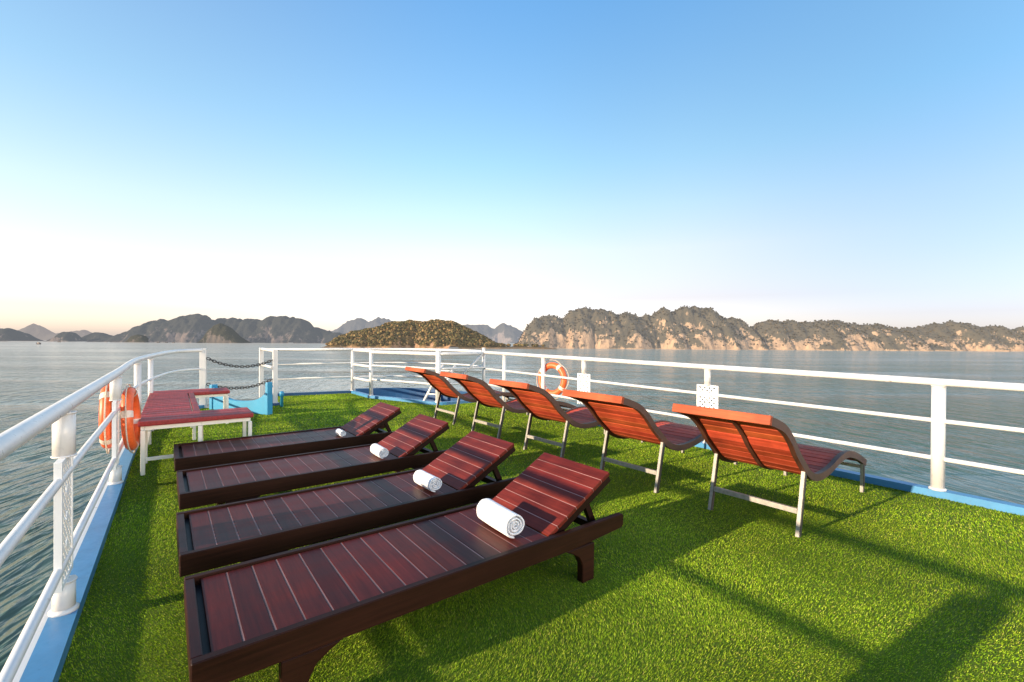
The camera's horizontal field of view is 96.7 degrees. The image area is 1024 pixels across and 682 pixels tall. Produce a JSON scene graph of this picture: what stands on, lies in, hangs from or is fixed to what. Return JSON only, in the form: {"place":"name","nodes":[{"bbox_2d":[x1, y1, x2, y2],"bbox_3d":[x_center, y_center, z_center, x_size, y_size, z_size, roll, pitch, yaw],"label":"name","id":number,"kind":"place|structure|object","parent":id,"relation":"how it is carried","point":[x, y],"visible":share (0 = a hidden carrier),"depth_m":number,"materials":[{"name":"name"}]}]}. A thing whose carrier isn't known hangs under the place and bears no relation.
{"place":"outdoors","nodes":[
{"label":"outdoors","id":0,"kind":"place"},
{"bbox_2d":[0,328,42,340],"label":"limestone hill","id":1,"kind":"structure","parent":0,"point":[8,334],"depth_m":823.10,"materials":[{"name":"grey stone"}]},
{"bbox_2d":[18,323,91,339],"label":"limestone hill","id":2,"kind":"structure","parent":0,"point":[39,332],"depth_m":984.98,"materials":[{"name":"grey stone"}]},
{"bbox_2d":[45,332,87,341],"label":"limestone hill","id":3,"kind":"structure","parent":0,"point":[67,337],"depth_m":840.18,"materials":[{"name":"grey stone"}]},
{"bbox_2d":[81,332,111,340],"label":"limestone hill","id":4,"kind":"structure","parent":0,"point":[94,336],"depth_m":885.04,"materials":[{"name":"grey stone"}]},
{"bbox_2d":[125,334,148,342],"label":"limestone hill","id":5,"kind":"structure","parent":0,"point":[137,338],"depth_m":792.13,"materials":[{"name":"grey stone"}]},
{"bbox_2d":[88,314,215,342],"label":"limestone hill","id":6,"kind":"structure","parent":0,"point":[192,328],"depth_m":817.33,"materials":[{"name":"grey stone"}]},
{"bbox_2d":[197,323,250,342],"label":"limestone hill","id":7,"kind":"structure","parent":0,"point":[220,333],"depth_m":786.45,"materials":[{"name":"grey stone"}]},
{"bbox_2d":[213,316,342,343],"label":"limestone hill","id":8,"kind":"structure","parent":0,"point":[278,329],"depth_m":848.63,"materials":[{"name":"grey stone"}]},
{"bbox_2d":[331,317,390,333],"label":"limestone hill","id":9,"kind":"structure","parent":0,"point":[353,325],"depth_m":1082.63,"materials":[{"name":"grey stone"}]},
{"bbox_2d":[320,323,554,348],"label":"island","id":10,"kind":"structure","parent":0,"point":[399,345],"depth_m":518.03,"materials":[{"name":"green plant"}]},
{"bbox_2d":[325,319,544,346],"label":"scrub","id":11,"kind":"object","parent":10,"relation":"on","point":[458,329],"visible":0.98,"depth_m":526.07,"materials":[{"name":"green plant"}]},
{"bbox_2d":[464,323,522,342],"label":"limestone hill","id":12,"kind":"structure","parent":0,"point":[503,333],"depth_m":1074.47,"materials":[{"name":"grey stone"}]},
{"bbox_2d":[0,340,1023,672],"bbox_3d":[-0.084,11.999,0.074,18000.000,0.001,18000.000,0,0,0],"label":"sea","id":13,"kind":"structure","parent":0,"point":[36,376],"depth_m":104.75,"materials":[{"name":"liquid"}]},
{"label":"hull","id":14,"kind":"structure","parent":13,"relation":"on","visible":0},
{"bbox_2d":[355,388,467,400],"bbox_3d":[-2.016,1.517,10.386,3.282,0.790,0.786,1,0,20],"label":"deck coaming","id":15,"kind":"object","parent":14,"relation":"on","point":[415,393],"visible":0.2,"depth_m":10.75,"materials":[{"name":"blue paint"}]},
{"bbox_2d":[0,0,1023,335],"label":"sky","id":16,"kind":"structure","parent":0,"point":[327,164],"materials":[{"name":"blue"}]},
{"bbox_2d":[512,306,769,349],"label":"limestone hill","id":17,"kind":"structure","parent":0,"point":[684,317],"depth_m":556.98,"materials":[{"name":"grey stone"}]},
{"bbox_2d":[515,305,764,345],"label":"scrub","id":18,"kind":"object","parent":17,"relation":"on","point":[706,308],"visible":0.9,"depth_m":567.51,"materials":[{"name":"green plant"}]},
{"bbox_2d":[752,320,953,350],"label":"limestone hill","id":19,"kind":"structure","parent":0,"point":[777,337],"depth_m":556.83,"materials":[{"name":"grey stone"}]},
{"bbox_2d":[750,319,943,347],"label":"scrub","id":20,"kind":"object","parent":19,"relation":"on","point":[870,338],"visible":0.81,"depth_m":565.21,"materials":[{"name":"green plant"}]},
{"bbox_2d":[900,321,1023,351],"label":"limestone hill","id":21,"kind":"structure","parent":0,"point":[985,338],"depth_m":574.18,"materials":[{"name":"grey stone"}]},
{"bbox_2d":[902,320,1023,347],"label":"scrub","id":22,"kind":"object","parent":21,"relation":"on","point":[907,327],"visible":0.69,"depth_m":584.00,"materials":[{"name":"green plant"}]},
{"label":"deck","id":23,"kind":"structure","parent":0,"visible":0},
{"bbox_2d":[12,405,203,681],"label":"deck coaming","id":24,"kind":"object","parent":23,"relation":"on","point":[44,658],"visible":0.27,"depth_m":2.17,"materials":[{"name":"blue paint"}]},
{"bbox_2d":[0,348,206,681],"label":"deck railing","id":25,"kind":"object","parent":24,"relation":"on","point":[59,590],"visible":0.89,"depth_m":2.02,"materials":[{"name":"white metal"}]},
{"bbox_2d":[99,383,112,453],"bbox_3d":[-3.534,0.651,3.993,0.092,0.672,0.672,0,0,-37],"label":"lifebuoy","id":26,"kind":"object","parent":25,"relation":"hanging from","point":[105,411],"visible":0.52,"depth_m":3.80,"materials":[{"name":"plastic"}]},
{"bbox_2d":[120,384,140,452],"bbox_3d":[-3.483,0.710,4.168,0.092,0.672,0.672,-3,31,-33],"label":"lifebuoy","id":27,"kind":"object","parent":25,"relation":"hanging from","point":[130,414],"visible":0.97,"depth_m":4.00,"materials":[{"name":"plastic"}]},
{"bbox_2d":[278,390,350,395],"bbox_3d":[-4.538,1.219,10.211,1.822,0.148,0.096,0,0,-24],"label":"deck coaming","id":28,"kind":"object","parent":23,"relation":"on","point":[315,393],"visible":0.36,"depth_m":10.22,"materials":[{"name":"blue paint"}]},
{"bbox_2d":[264,348,481,390],"bbox_3d":[-2.929,0.669,10.261,4.751,0.994,1.280,0,0,4],"label":"bow railing","id":29,"kind":"object","parent":28,"relation":"on","point":[352,353],"visible":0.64,"depth_m":10.51,"materials":[{"name":"white metal"}]},
{"bbox_2d":[351,391,474,404],"bbox_3d":[-2.271,1.239,9.553,3.372,0.148,0.885,1,0,22],"label":"deck coaming","id":30,"kind":"object","parent":23,"relation":"on","point":[406,399],"visible":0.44,"depth_m":9.17,"materials":[{"name":"blue paint"}]},
{"bbox_2d":[353,349,483,402],"bbox_3d":[-2.259,0.677,9.533,3.326,0.997,0.881,1,0,21],"label":"well railing","id":31,"kind":"object","parent":30,"relation":"on","point":[438,355],"visible":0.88,"depth_m":9.20,"materials":[{"name":"white metal"}]},
{"bbox_2d":[58,393,1023,681],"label":"turf mat","id":32,"kind":"object","parent":23,"relation":"on","point":[560,660],"visible":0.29,"depth_m":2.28,"materials":[{"name":"green plastic"}]},
{"bbox_2d":[138,387,253,475],"bbox_3d":[-3.965,0.987,5.676,0.940,0.500,2.965,0,0,-37],"label":"bench","id":33,"kind":"object","parent":32,"relation":"on","point":[169,409],"visible":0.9,"depth_m":4.75,"materials":[{"name":"red paint"}]},
{"bbox_2d":[209,382,272,414],"bbox_3d":[-4.678,0.949,7.840,1.433,0.540,0.110,1,0,23],"label":"fairlead","id":34,"kind":"object","parent":32,"relation":"on","point":[263,404],"visible":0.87,"depth_m":7.66,"materials":[{"name":"blue paint"}]},
{"bbox_2d":[259,348,279,405],"bbox_3d":[-4.910,0.679,9.169,0.140,1.060,1.563,0,0,-38],"label":"gate frame","id":35,"kind":"object","parent":32,"relation":"on","point":[274,367],"visible":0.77,"depth_m":8.61,"materials":[{"name":"white paint"}]},
{"bbox_2d":[206,357,271,367],"bbox_3d":[-5.007,0.397,8.413,1.105,0.208,0.057,0,0,-19],"label":"chain","id":36,"kind":"object","parent":35,"relation":"hanging from","point":[243,366],"visible":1,"depth_m":8.39,"materials":[{"name":"metal"}]},
{"bbox_2d":[206,379,272,389],"bbox_3d":[-5.010,0.799,8.415,1.104,0.198,0.057,0,0,-19],"label":"chain","id":37,"kind":"object","parent":35,"relation":"hanging from","point":[258,384],"visible":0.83,"depth_m":8.42,"materials":[{"name":"metal"}]},
{"bbox_2d":[279,391,283,406],"bbox_3d":[-4.258,1.073,8.427,0.078,0.290,0.080,0,0,0],"label":"bollard","id":38,"kind":"object","parent":32,"relation":"on","point":[281,394],"visible":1,"depth_m":8.40,"materials":[{"name":"blue metal"}]},
{"bbox_2d":[174,402,401,470],"bbox_3d":[-2.122,0.986,4.565,2.030,0.542,0.640,0,0,-37],"label":"sun lounger","id":39,"kind":"object","parent":32,"relation":"on","point":[362,427],"visible":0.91,"depth_m":4.38,"materials":[{"name":"brown wood"}]},
{"bbox_2d":[335,428,345,436],"bbox_3d":[-1.750,0.936,4.651,0.062,0.063,0.152,15,-9,-39],"label":"rolled towel","id":40,"kind":"object","parent":39,"relation":"on","point":[340,432],"visible":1,"depth_m":4.61,"materials":[{"name":"white fabric"}]},
{"bbox_2d":[176,414,448,509],"bbox_3d":[-1.488,0.995,3.744,2.030,0.542,0.640,0,0,-38],"label":"sun lounger","id":41,"kind":"object","parent":32,"relation":"on","point":[248,480],"visible":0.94,"depth_m":3.52,"materials":[{"name":"brown wood"}]},
{"bbox_2d":[370,443,388,458],"bbox_3d":[-1.125,0.931,3.858,0.088,0.090,0.216,5,-2,-36],"label":"rolled towel","id":42,"kind":"object","parent":41,"relation":"on","point":[378,450],"visible":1,"depth_m":3.80,"materials":[{"name":"white fabric"}]},
{"bbox_2d":[176,431,515,576],"bbox_3d":[-0.900,1.004,2.942,2.030,0.542,0.640,0,0,-37],"label":"sun lounger","id":43,"kind":"object","parent":32,"relation":"on","point":[214,537],"visible":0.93,"depth_m":2.69,"materials":[{"name":"brown wood"}]},
{"bbox_2d":[413,470,441,491],"bbox_3d":[-0.568,0.936,3.055,0.095,0.098,0.234,2,-1,-39],"label":"rolled towel","id":44,"kind":"object","parent":43,"relation":"on","point":[428,481],"visible":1,"depth_m":2.99,"materials":[{"name":"white fabric"}]},
{"bbox_2d":[184,452,622,681],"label":"sun lounger","id":45,"kind":"object","parent":32,"relation":"on","point":[297,614],"visible":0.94,"depth_m":1.95,"materials":[{"name":"brown wood"}]},
{"bbox_2d":[477,498,524,537],"bbox_3d":[-0.066,0.931,2.403,0.118,0.122,0.292,6,-3,-35],"label":"rolled towel","id":46,"kind":"object","parent":45,"relation":"on","point":[501,518],"visible":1,"depth_m":2.33,"materials":[{"name":"white fabric"}]},
{"bbox_2d":[423,364,455,400],"bbox_3d":[-1.446,0.859,9.025,0.618,0.776,0.322,0,0,-38],"label":"boarding ladder","id":47,"kind":"object","parent":32,"relation":"on","point":[431,387],"visible":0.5,"depth_m":9.03,"materials":[{"name":"white metal"}]},
{"bbox_2d":[405,367,528,424],"bbox_3d":[-0.658,0.825,7.352,2.006,0.858,0.640,0,0,-37],"label":"curved lounger","id":48,"kind":"object","parent":32,"relation":"on","point":[442,385],"visible":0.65,"depth_m":7.00,"materials":[{"name":"brown wood"}]},
{"bbox_2d":[440,372,575,438],"bbox_3d":[0.031,0.836,6.367,2.006,0.858,0.640,0,0,-38],"label":"curved lounger","id":49,"kind":"object","parent":32,"relation":"on","point":[481,392],"visible":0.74,"depth_m":6.02,"materials":[{"name":"brown wood"}]},
{"bbox_2d":[489,379,643,457],"bbox_3d":[0.726,0.847,5.379,2.006,0.858,0.640,0,0,-39],"label":"curved lounger","id":50,"kind":"object","parent":32,"relation":"on","point":[537,402],"visible":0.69,"depth_m":5.04,"materials":[{"name":"brown wood"}]},
{"bbox_2d":[562,389,737,492],"bbox_3d":[1.419,0.858,4.399,2.006,0.858,0.640,0,0,-39],"label":"curved lounger","id":51,"kind":"object","parent":32,"relation":"on","point":[620,417],"visible":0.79,"depth_m":4.06,"materials":[{"name":"brown wood"}]},
{"bbox_2d":[672,403,866,537],"bbox_3d":[2.090,0.867,3.555,2.006,0.858,0.640,0,0,-39],"label":"curved lounger","id":52,"kind":"object","parent":32,"relation":"on","point":[769,442],"visible":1,"depth_m":3.20,"materials":[{"name":"brown wood"}]},
{"bbox_2d":[598,425,1023,515],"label":"deck coaming","id":53,"kind":"object","parent":23,"relation":"on","point":[997,505],"visible":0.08,"depth_m":3.81,"materials":[{"name":"blue paint"}]},
{"bbox_2d":[482,348,1023,491],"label":"deck railing","id":54,"kind":"object","parent":53,"relation":"on","point":[938,420],"visible":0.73,"depth_m":4.28,"materials":[{"name":"white metal"}]},
{"bbox_2d":[536,360,568,398],"bbox_3d":[0.691,0.656,7.819,0.680,0.680,0.110,-14,-12,38],"label":"lifebuoy","id":55,"kind":"object","parent":54,"relation":"hanging from","point":[559,368],"visible":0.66,"depth_m":7.71,"materials":[{"name":"plastic"}]}
]}

